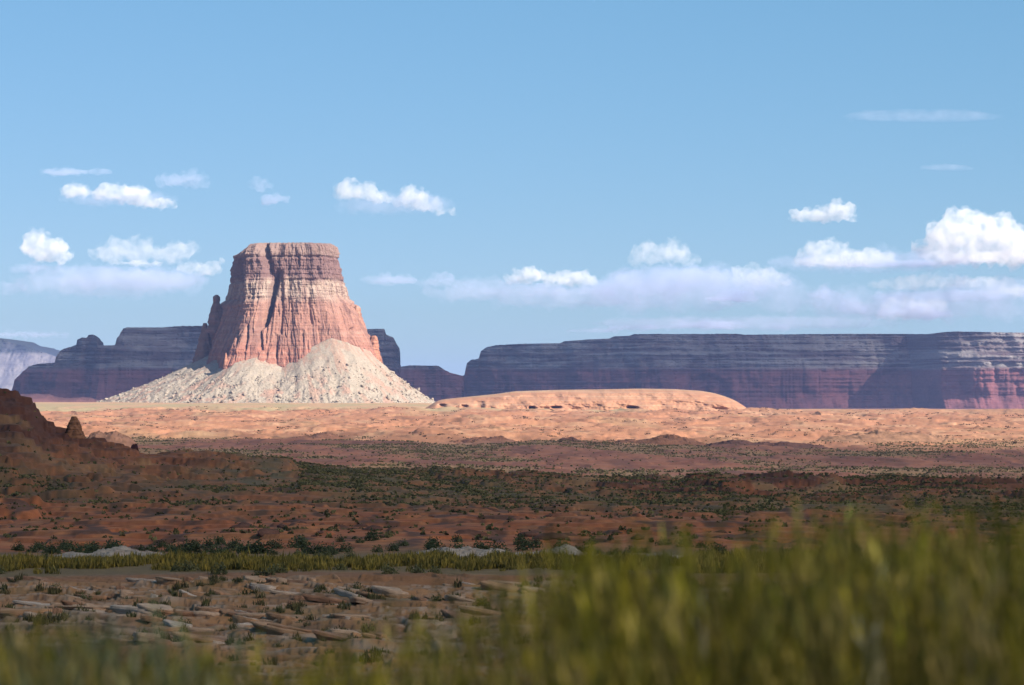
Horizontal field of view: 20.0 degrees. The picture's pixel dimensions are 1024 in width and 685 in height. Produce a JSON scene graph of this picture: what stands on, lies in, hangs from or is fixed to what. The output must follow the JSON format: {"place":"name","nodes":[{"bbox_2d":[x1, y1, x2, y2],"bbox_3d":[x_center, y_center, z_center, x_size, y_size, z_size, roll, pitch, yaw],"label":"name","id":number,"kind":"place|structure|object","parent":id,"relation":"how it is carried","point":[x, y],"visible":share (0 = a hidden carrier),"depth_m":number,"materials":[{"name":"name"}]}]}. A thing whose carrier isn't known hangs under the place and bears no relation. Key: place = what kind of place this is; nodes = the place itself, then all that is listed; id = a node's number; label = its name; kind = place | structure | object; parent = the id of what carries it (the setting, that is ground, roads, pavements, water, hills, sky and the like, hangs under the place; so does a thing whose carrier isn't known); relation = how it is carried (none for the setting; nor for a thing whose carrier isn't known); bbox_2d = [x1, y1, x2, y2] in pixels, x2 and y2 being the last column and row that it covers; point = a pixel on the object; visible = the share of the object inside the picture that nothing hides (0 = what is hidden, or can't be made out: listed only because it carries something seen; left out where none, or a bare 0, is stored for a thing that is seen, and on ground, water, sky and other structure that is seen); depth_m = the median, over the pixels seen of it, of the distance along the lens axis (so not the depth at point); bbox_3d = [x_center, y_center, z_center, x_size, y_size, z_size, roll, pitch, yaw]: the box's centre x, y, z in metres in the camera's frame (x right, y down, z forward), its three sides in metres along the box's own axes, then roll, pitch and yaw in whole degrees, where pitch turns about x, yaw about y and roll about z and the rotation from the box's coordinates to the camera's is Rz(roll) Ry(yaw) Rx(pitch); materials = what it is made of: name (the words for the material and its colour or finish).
{"place":"outdoors","nodes":[
{"label":"outdoors","id":0,"kind":"place"},
{"bbox_2d":[0,338,59,390],"bbox_3d":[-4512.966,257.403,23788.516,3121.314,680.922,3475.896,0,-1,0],"label":"mountain","id":1,"kind":"structure","parent":0,"point":[18,358],"depth_m":23316.85,"materials":[{"name":"stone"}]},
{"bbox_2d":[0,602,356,684],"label":"tall grass","id":2,"kind":"structure","parent":0,"point":[38,634],"depth_m":7.16,"materials":[{"name":"plant"}]},
{"bbox_2d":[0,388,1023,684],"bbox_3d":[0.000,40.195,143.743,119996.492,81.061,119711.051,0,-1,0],"label":"ground","id":3,"kind":"structure","parent":0,"point":[42,436],"depth_m":505.24,"materials":[{"name":"soil"}]},
{"bbox_2d":[10,541,25,550],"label":"desert shrub","id":4,"kind":"object","parent":3,"relation":"on","point":[18,547],"visible":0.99,"depth_m":183.71,"materials":[{"name":"green plant"}]},
{"bbox_2d":[0,608,52,618],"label":"flat stone","id":5,"kind":"object","parent":3,"relation":"on","point":[16,612],"visible":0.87,"depth_m":107.33,"materials":[{"name":"stone"}]},
{"bbox_2d":[12,600,49,605],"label":"flat stone","id":6,"kind":"object","parent":3,"relation":"on","point":[28,603],"visible":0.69,"depth_m":113.49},
{"bbox_2d":[43,546,61,553],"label":"desert shrub","id":7,"kind":"object","parent":3,"relation":"on","point":[53,550],"visible":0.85,"depth_m":173.85,"materials":[{"name":"green plant"}]},
{"bbox_2d":[20,393,99,401],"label":"low hill","id":8,"kind":"structure","parent":3,"relation":"on","point":[36,397],"depth_m":7526.95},
{"bbox_2d":[63,540,81,551],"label":"desert shrub","id":9,"kind":"object","parent":3,"relation":"on","point":[67,549],"visible":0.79,"depth_m":183.80,"materials":[{"name":"green plant"}]},
{"bbox_2d":[65,416,85,438],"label":"rock pinnacle","id":10,"kind":"object","parent":3,"relation":"on","point":[74,429],"visible":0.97,"depth_m":583.66,"materials":[{"name":"stone"}]},
{"bbox_2d":[62,605,109,609],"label":"flat stone","id":11,"kind":"object","parent":3,"relation":"on","point":[74,606],"visible":0.8,"depth_m":111.04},
{"bbox_2d":[83,541,100,552],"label":"desert shrub","id":12,"kind":"object","parent":3,"relation":"on","point":[94,547],"visible":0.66,"depth_m":173.84,"materials":[{"name":"green plant"}]},
{"bbox_2d":[84,595,110,600],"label":"flat stone","id":13,"kind":"object","parent":3,"relation":"on","point":[97,597],"visible":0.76,"depth_m":119.50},
{"bbox_2d":[54,545,163,556],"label":"rock outcrop","id":14,"kind":"object","parent":3,"relation":"on","point":[125,550],"visible":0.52,"depth_m":165.68,"materials":[{"name":"stone"}]},
{"bbox_2d":[103,539,121,548],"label":"desert shrub","id":15,"kind":"object","parent":3,"relation":"on","point":[110,545],"visible":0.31,"depth_m":171.73,"materials":[{"name":"green plant"}]},
{"bbox_2d":[88,430,138,450],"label":"ridge","id":16,"kind":"structure","parent":3,"relation":"on","point":[115,436],"depth_m":1491.07,"materials":[{"name":"stone"}]},
{"bbox_2d":[109,605,150,613],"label":"flat stone","id":17,"kind":"object","parent":3,"relation":"on","point":[121,609],"visible":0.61,"depth_m":109.43,"materials":[{"name":"stone"}]},
{"bbox_2d":[0,589,278,684],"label":"grass","id":18,"kind":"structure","parent":3,"relation":"on","point":[155,656],"depth_m":7.14,"materials":[{"name":"plant"}]},
{"bbox_2d":[133,632,158,641],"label":"flat stone","id":19,"kind":"object","parent":3,"relation":"on","point":[138,635],"visible":0.66,"depth_m":94.57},
{"bbox_2d":[140,615,162,621],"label":"flat stone","id":20,"kind":"object","parent":3,"relation":"on","point":[151,618],"visible":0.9,"depth_m":104.92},
{"bbox_2d":[144,544,163,552],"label":"desert shrub","id":21,"kind":"object","parent":3,"relation":"on","point":[152,549],"visible":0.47,"depth_m":171.69,"materials":[{"name":"green plant"}]},
{"bbox_2d":[136,603,172,612],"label":"flat stone","id":22,"kind":"object","parent":3,"relation":"on","point":[147,606],"visible":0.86,"depth_m":109.12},
{"bbox_2d":[151,626,179,631],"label":"flat stone","id":23,"kind":"object","parent":3,"relation":"on","point":[171,629],"visible":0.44,"depth_m":103.16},
{"bbox_2d":[156,578,181,584],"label":"flat stone","id":24,"kind":"object","parent":3,"relation":"on","point":[162,581],"visible":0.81,"depth_m":125.47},
{"bbox_2d":[154,576,184,581],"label":"flat stone","id":25,"kind":"object","parent":3,"relation":"on","point":[169,578],"visible":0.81,"depth_m":125.49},
{"bbox_2d":[162,619,192,626],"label":"flat stone","id":26,"kind":"object","parent":3,"relation":"on","point":[167,622],"visible":0.56,"depth_m":103.86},
{"bbox_2d":[170,562,186,571],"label":"desert shrub","id":27,"kind":"object","parent":3,"relation":"on","point":[177,568],"visible":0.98,"depth_m":139.20,"materials":[{"name":"green plant"}]},
{"bbox_2d":[173,610,193,616],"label":"flat stone","id":28,"kind":"object","parent":3,"relation":"on","point":[185,613],"visible":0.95,"depth_m":108.55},
{"bbox_2d":[181,560,198,570],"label":"desert shrub","id":29,"kind":"object","parent":3,"relation":"on","point":[192,568],"visible":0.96,"depth_m":139.57,"materials":[{"name":"green plant"}]},
{"bbox_2d":[182,540,208,553],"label":"desert shrub","id":30,"kind":"object","parent":3,"relation":"on","point":[196,549],"visible":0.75,"depth_m":171.63,"materials":[{"name":"green plant"}]},
{"bbox_2d":[170,632,224,642],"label":"flat stone","id":31,"kind":"object","parent":3,"relation":"on","point":[181,635],"visible":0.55,"depth_m":97.52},
{"bbox_2d":[188,627,214,631],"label":"flat stone","id":32,"kind":"object","parent":3,"relation":"on","point":[192,629],"visible":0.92,"depth_m":102.36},
{"bbox_2d":[193,611,219,616],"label":"flat stone","id":33,"kind":"object","parent":3,"relation":"on","point":[200,613],"visible":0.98,"depth_m":108.72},
{"bbox_2d":[198,536,215,548],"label":"desert shrub","id":34,"kind":"object","parent":3,"relation":"on","point":[209,543],"visible":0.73,"depth_m":191.12,"materials":[{"name":"green plant"}]},
{"bbox_2d":[195,606,220,611],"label":"flat stone","id":35,"kind":"object","parent":3,"relation":"on","point":[201,608],"visible":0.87,"depth_m":109.91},
{"bbox_2d":[208,543,224,553],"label":"desert shrub","id":36,"kind":"object","parent":3,"relation":"on","point":[216,550],"visible":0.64,"depth_m":169.20,"materials":[{"name":"green plant"}]},
{"bbox_2d":[210,561,227,574],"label":"desert shrub","id":37,"kind":"object","parent":3,"relation":"on","point":[221,568],"visible":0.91,"depth_m":135.10,"materials":[{"name":"green plant"}]},
{"bbox_2d":[213,535,225,544],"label":"desert shrub","id":38,"kind":"object","parent":3,"relation":"on","point":[221,541],"visible":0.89,"depth_m":194.11,"materials":[{"name":"green plant"}]},
{"bbox_2d":[12,326,463,400],"bbox_3d":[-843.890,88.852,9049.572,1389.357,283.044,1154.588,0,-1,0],"label":"mesa","id":39,"kind":"structure","parent":3,"relation":"on","point":[93,366],"depth_m":8730.59,"materials":[{"name":"stone"}]},
{"bbox_2d":[230,524,257,527],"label":"boulder","id":40,"kind":"object","parent":3,"relation":"on","point":[241,526],"visible":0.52,"depth_m":269.85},
{"bbox_2d":[232,615,258,623],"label":"flat stone","id":41,"kind":"object","parent":3,"relation":"on","point":[237,619],"visible":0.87,"depth_m":105.24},
{"bbox_2d":[237,539,260,553],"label":"desert shrub","id":42,"kind":"object","parent":3,"relation":"on","point":[252,549],"visible":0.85,"depth_m":171.61,"materials":[{"name":"green plant"}]},
{"bbox_2d":[235,613,265,617],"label":"flat stone","id":43,"kind":"object","parent":3,"relation":"on","point":[249,615],"visible":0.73,"depth_m":108.36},
{"bbox_2d":[243,575,269,581],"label":"flat stone","id":44,"kind":"object","parent":3,"relation":"on","point":[254,578],"visible":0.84,"depth_m":127.99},
{"bbox_2d":[252,537,271,553],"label":"desert shrub","id":45,"kind":"object","parent":3,"relation":"on","point":[260,547],"visible":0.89,"depth_m":171.57,"materials":[{"name":"green plant"}]},
{"bbox_2d":[249,583,275,591],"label":"flat stone","id":46,"kind":"object","parent":3,"relation":"on","point":[268,588],"visible":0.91,"depth_m":123.62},
{"bbox_2d":[257,565,275,575],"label":"desert shrub","id":47,"kind":"object","parent":3,"relation":"on","point":[265,572],"visible":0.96,"depth_m":134.18,"materials":[{"name":"green plant"}]},
{"bbox_2d":[98,242,435,402],"bbox_3d":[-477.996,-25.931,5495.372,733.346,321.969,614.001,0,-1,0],"label":"butte","id":48,"kind":"object","parent":3,"relation":"on","point":[287,310],"visible":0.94,"depth_m":5378.19,"materials":[{"name":"stone"}]},
{"bbox_2d":[109,359,433,402],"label":"rubble","id":49,"kind":"object","parent":48,"relation":"on","point":[403,383],"visible":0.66,"depth_m":5312.21,"materials":[{"name":"stone"}]},
{"bbox_2d":[257,528,279,536],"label":"boulder","id":50,"kind":"object","parent":3,"relation":"on","point":[263,532],"visible":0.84,"depth_m":218.60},
{"bbox_2d":[250,621,301,630],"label":"flat stone","id":51,"kind":"object","parent":3,"relation":"on","point":[258,624],"visible":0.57,"depth_m":102.31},
{"bbox_2d":[268,539,285,548],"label":"desert shrub","id":52,"kind":"object","parent":3,"relation":"on","point":[276,545],"visible":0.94,"depth_m":186.88,"materials":[{"name":"green plant"}]},
{"bbox_2d":[269,562,287,572],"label":"desert shrub","id":53,"kind":"object","parent":3,"relation":"on","point":[283,570],"visible":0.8,"depth_m":137.10,"materials":[{"name":"green plant"}]},
{"bbox_2d":[265,612,298,620],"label":"flat stone","id":54,"kind":"object","parent":3,"relation":"on","point":[271,616],"visible":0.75,"depth_m":106.93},
{"bbox_2d":[270,590,298,594],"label":"flat stone","id":55,"kind":"object","parent":3,"relation":"on","point":[279,592],"visible":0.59,"depth_m":121.70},
{"bbox_2d":[263,625,313,634],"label":"flat stone","id":56,"kind":"object","parent":3,"relation":"on","point":[278,630],"visible":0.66,"depth_m":100.57,"materials":[{"name":"stone"}]},
{"bbox_2d":[269,624,312,632],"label":"flat stone","id":57,"kind":"object","parent":3,"relation":"on","point":[294,628],"visible":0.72,"depth_m":100.79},
{"bbox_2d":[287,535,308,547],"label":"desert shrub","id":58,"kind":"object","parent":3,"relation":"on","point":[299,542],"visible":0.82,"depth_m":187.80,"materials":[{"name":"green plant"}]},
{"bbox_2d":[298,542,316,553],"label":"desert shrub","id":59,"kind":"object","parent":3,"relation":"on","point":[305,549],"visible":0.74,"depth_m":171.76,"materials":[{"name":"green plant"}]},
{"bbox_2d":[306,541,326,553],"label":"desert shrub","id":60,"kind":"object","parent":3,"relation":"on","point":[318,547],"visible":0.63,"depth_m":170.80,"materials":[{"name":"green plant"}]},
{"bbox_2d":[292,432,343,439],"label":"ridge","id":61,"kind":"structure","parent":3,"relation":"on","point":[327,436],"depth_m":2240.37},
{"bbox_2d":[302,594,346,602],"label":"flat stone","id":62,"kind":"object","parent":3,"relation":"on","point":[314,598],"visible":0.87,"depth_m":116.40,"materials":[{"name":"stone"}]},
{"bbox_2d":[312,630,352,641],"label":"flat stone","id":63,"kind":"object","parent":3,"relation":"on","point":[328,636],"visible":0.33,"depth_m":98.02,"materials":[{"name":"stone"}]},
{"bbox_2d":[326,629,361,635],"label":"flat stone","id":64,"kind":"object","parent":3,"relation":"on","point":[345,632],"visible":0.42,"depth_m":99.72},
{"bbox_2d":[337,541,353,551],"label":"desert shrub","id":65,"kind":"object","parent":3,"relation":"on","point":[345,549],"visible":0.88,"depth_m":175.97,"materials":[{"name":"green plant"}]},
{"bbox_2d":[333,588,362,596],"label":"flat stone","id":66,"kind":"object","parent":3,"relation":"on","point":[341,592],"visible":0.59,"depth_m":119.46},
{"bbox_2d":[333,614,369,618],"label":"flat stone","id":67,"kind":"object","parent":3,"relation":"on","point":[339,616],"visible":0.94,"depth_m":108.78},
{"bbox_2d":[349,596,372,603],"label":"flat stone","id":68,"kind":"object","parent":3,"relation":"on","point":[353,599],"visible":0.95,"depth_m":115.10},
{"bbox_2d":[361,525,382,530],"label":"boulder","id":69,"kind":"object","parent":3,"relation":"on","point":[375,527],"visible":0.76,"depth_m":239.50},
{"bbox_2d":[364,528,385,540],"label":"desert shrub","id":70,"kind":"object","parent":3,"relation":"on","point":[374,535],"visible":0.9,"depth_m":195.68,"materials":[{"name":"green plant"}]},
{"bbox_2d":[371,586,401,593],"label":"flat stone","id":71,"kind":"object","parent":3,"relation":"on","point":[375,589],"visible":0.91,"depth_m":119.36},
{"bbox_2d":[381,560,399,573],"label":"desert shrub","id":72,"kind":"object","parent":3,"relation":"on","point":[385,568],"visible":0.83,"depth_m":135.38,"materials":[{"name":"green plant"}]},
{"bbox_2d":[385,541,398,550],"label":"desert shrub","id":73,"kind":"object","parent":3,"relation":"on","point":[395,547],"visible":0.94,"depth_m":178.25,"materials":[{"name":"green plant"}]},
{"bbox_2d":[378,587,408,595],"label":"flat stone","id":74,"kind":"object","parent":3,"relation":"on","point":[385,591],"visible":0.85,"depth_m":119.02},
{"bbox_2d":[411,564,426,572],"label":"desert shrub","id":75,"kind":"object","parent":3,"relation":"on","point":[415,570],"visible":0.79,"depth_m":134.06,"materials":[{"name":"green plant"}]},
{"bbox_2d":[424,541,445,549],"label":"desert shrub","id":76,"kind":"object","parent":3,"relation":"on","point":[432,546],"visible":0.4,"depth_m":177.02,"materials":[{"name":"green plant"}]},
{"bbox_2d":[440,609,476,617],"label":"flat stone","id":77,"kind":"object","parent":3,"relation":"on","point":[446,613],"visible":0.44,"depth_m":106.58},
{"bbox_2d":[446,595,474,601],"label":"flat stone","id":78,"kind":"object","parent":3,"relation":"on","point":[456,598],"visible":0.62,"depth_m":116.23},
{"bbox_2d":[417,546,508,555],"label":"rock outcrop","id":79,"kind":"object","parent":3,"relation":"on","point":[463,551],"visible":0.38,"depth_m":165.03,"materials":[{"name":"stone"}]},
{"bbox_2d":[454,529,488,535],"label":"boulder","id":80,"kind":"object","parent":3,"relation":"on","point":[470,531],"visible":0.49,"depth_m":223.29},
{"bbox_2d":[458,605,502,615],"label":"flat stone","id":81,"kind":"object","parent":3,"relation":"on","point":[469,609],"visible":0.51,"depth_m":109.96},
{"bbox_2d":[472,538,490,548],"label":"desert shrub","id":82,"kind":"object","parent":3,"relation":"on","point":[480,544],"visible":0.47,"depth_m":171.67,"materials":[{"name":"green plant"}]},
{"bbox_2d":[453,435,513,443],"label":"ridge","id":83,"kind":"structure","parent":3,"relation":"on","point":[496,438],"depth_m":2186.95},
{"bbox_2d":[482,539,510,550],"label":"desert shrub","id":84,"kind":"object","parent":3,"relation":"on","point":[498,547],"visible":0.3,"depth_m":171.71,"materials":[{"name":"green plant"}]},
{"bbox_2d":[479,580,520,591],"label":"flat stone","id":85,"kind":"object","parent":3,"relation":"on","point":[484,584],"visible":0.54,"depth_m":123.11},
{"bbox_2d":[0,573,1015,666],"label":"dry grass","id":86,"kind":"structure","parent":3,"relation":"on","point":[296,607],"depth_m":111.50,"materials":[{"name":"plant"}]},
{"bbox_2d":[0,471,1022,543],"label":"scrub","id":87,"kind":"object","parent":3,"relation":"on","point":[330,528],"visible":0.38,"depth_m":283.64,"materials":[{"name":"green plant"}]},
{"bbox_2d":[0,504,1022,672],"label":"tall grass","id":88,"kind":"structure","parent":3,"relation":"on","point":[993,548],"depth_m":7.47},
{"bbox_2d":[0,392,1023,516],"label":"scrub","id":89,"kind":"object","parent":3,"relation":"on","point":[358,481],"visible":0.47,"depth_m":522.09,"materials":[{"name":"green plant"}]},
{"bbox_2d":[0,546,1023,574],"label":"grass","id":90,"kind":"structure","parent":3,"relation":"on","point":[302,562],"depth_m":144.91,"materials":[{"name":"green plant"}]},
{"bbox_2d":[512,531,529,544],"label":"desert shrub","id":91,"kind":"object","parent":3,"relation":"on","point":[519,538],"visible":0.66,"depth_m":192.31,"materials":[{"name":"green plant"}]},
{"bbox_2d":[515,540,533,550],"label":"desert shrub","id":92,"kind":"object","parent":3,"relation":"on","point":[520,546],"visible":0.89,"depth_m":179.24,"materials":[{"name":"green plant"}]},
{"bbox_2d":[517,531,539,536],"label":"boulder","id":93,"kind":"object","parent":3,"relation":"on","point":[530,534],"visible":0.48,"depth_m":226.25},
{"bbox_2d":[47,406,1023,442],"bbox_3d":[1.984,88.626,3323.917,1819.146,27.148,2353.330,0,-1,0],"label":"scrub","id":94,"kind":"object","parent":3,"relation":"on","point":[524,417],"visible":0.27,"depth_m":3122.45,"materials":[{"name":"green plant"}]},
{"bbox_2d":[528,536,542,547],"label":"desert shrub","id":95,"kind":"object","parent":3,"relation":"on","point":[535,543],"visible":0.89,"depth_m":185.06,"materials":[{"name":"green plant"}]},
{"bbox_2d":[515,544,582,555],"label":"rock outcrop","id":96,"kind":"object","parent":3,"relation":"on","point":[570,548],"visible":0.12,"depth_m":163.41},
{"bbox_2d":[532,532,569,539],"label":"boulder","id":97,"kind":"object","parent":3,"relation":"on","point":[543,536],"visible":0.58,"depth_m":220.38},
{"bbox_2d":[85,434,1023,478],"bbox_3d":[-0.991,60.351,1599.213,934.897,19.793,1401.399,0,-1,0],"label":"scrub","id":98,"kind":"object","parent":3,"relation":"on","point":[591,470],"visible":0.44,"depth_m":1682.92,"materials":[{"name":"green plant"}]},
{"bbox_2d":[425,389,745,410],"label":"rock hump","id":99,"kind":"object","parent":3,"relation":"on","point":[600,399],"visible":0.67,"depth_m":4530.61,"materials":[{"name":"stone"}]},
{"bbox_2d":[614,434,705,444],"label":"ridge","id":100,"kind":"structure","parent":3,"relation":"on","point":[668,439],"depth_m":2151.86,"materials":[{"name":"stone"}]},
{"bbox_2d":[692,591,762,684],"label":"dry stalk","id":101,"kind":"object","parent":3,"relation":"on","point":[704,650],"visible":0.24,"depth_m":7.22,"materials":[{"name":"plant"}]},
{"bbox_2d":[463,331,1023,408],"bbox_3d":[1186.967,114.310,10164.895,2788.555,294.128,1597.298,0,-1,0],"label":"mesa","id":102,"kind":"structure","parent":3,"relation":"on","point":[962,370],"depth_m":9903.81,"materials":[{"name":"stone"}]},
{"bbox_2d":[706,439,827,447],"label":"ridge","id":103,"kind":"structure","parent":3,"relation":"on","point":[786,443],"depth_m":2103.40,"materials":[{"name":"stone"}]},
{"bbox_2d":[855,565,887,684],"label":"dry stalk","id":104,"kind":"object","parent":3,"relation":"on","point":[876,659],"visible":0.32,"depth_m":7.07,"materials":[{"name":"plant"}]},
{"bbox_2d":[815,429,960,443],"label":"ridge","id":105,"kind":"structure","parent":3,"relation":"on","point":[878,436],"depth_m":2314.10,"materials":[{"name":"stone"}]},
{"bbox_2d":[938,584,1000,684],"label":"dry stalk","id":106,"kind":"object","parent":3,"relation":"on","point":[972,639],"visible":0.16,"depth_m":7.59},
{"bbox_2d":[0,0,1023,375],"label":"sky","id":107,"kind":"structure","parent":0,"point":[481,174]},
{"bbox_2d":[202,472,1023,684],"bbox_3d":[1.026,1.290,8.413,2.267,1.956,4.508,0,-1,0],"label":"tall grass","id":108,"kind":"structure","parent":0,"point":[826,570],"depth_m":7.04,"materials":[{"name":"plant"}]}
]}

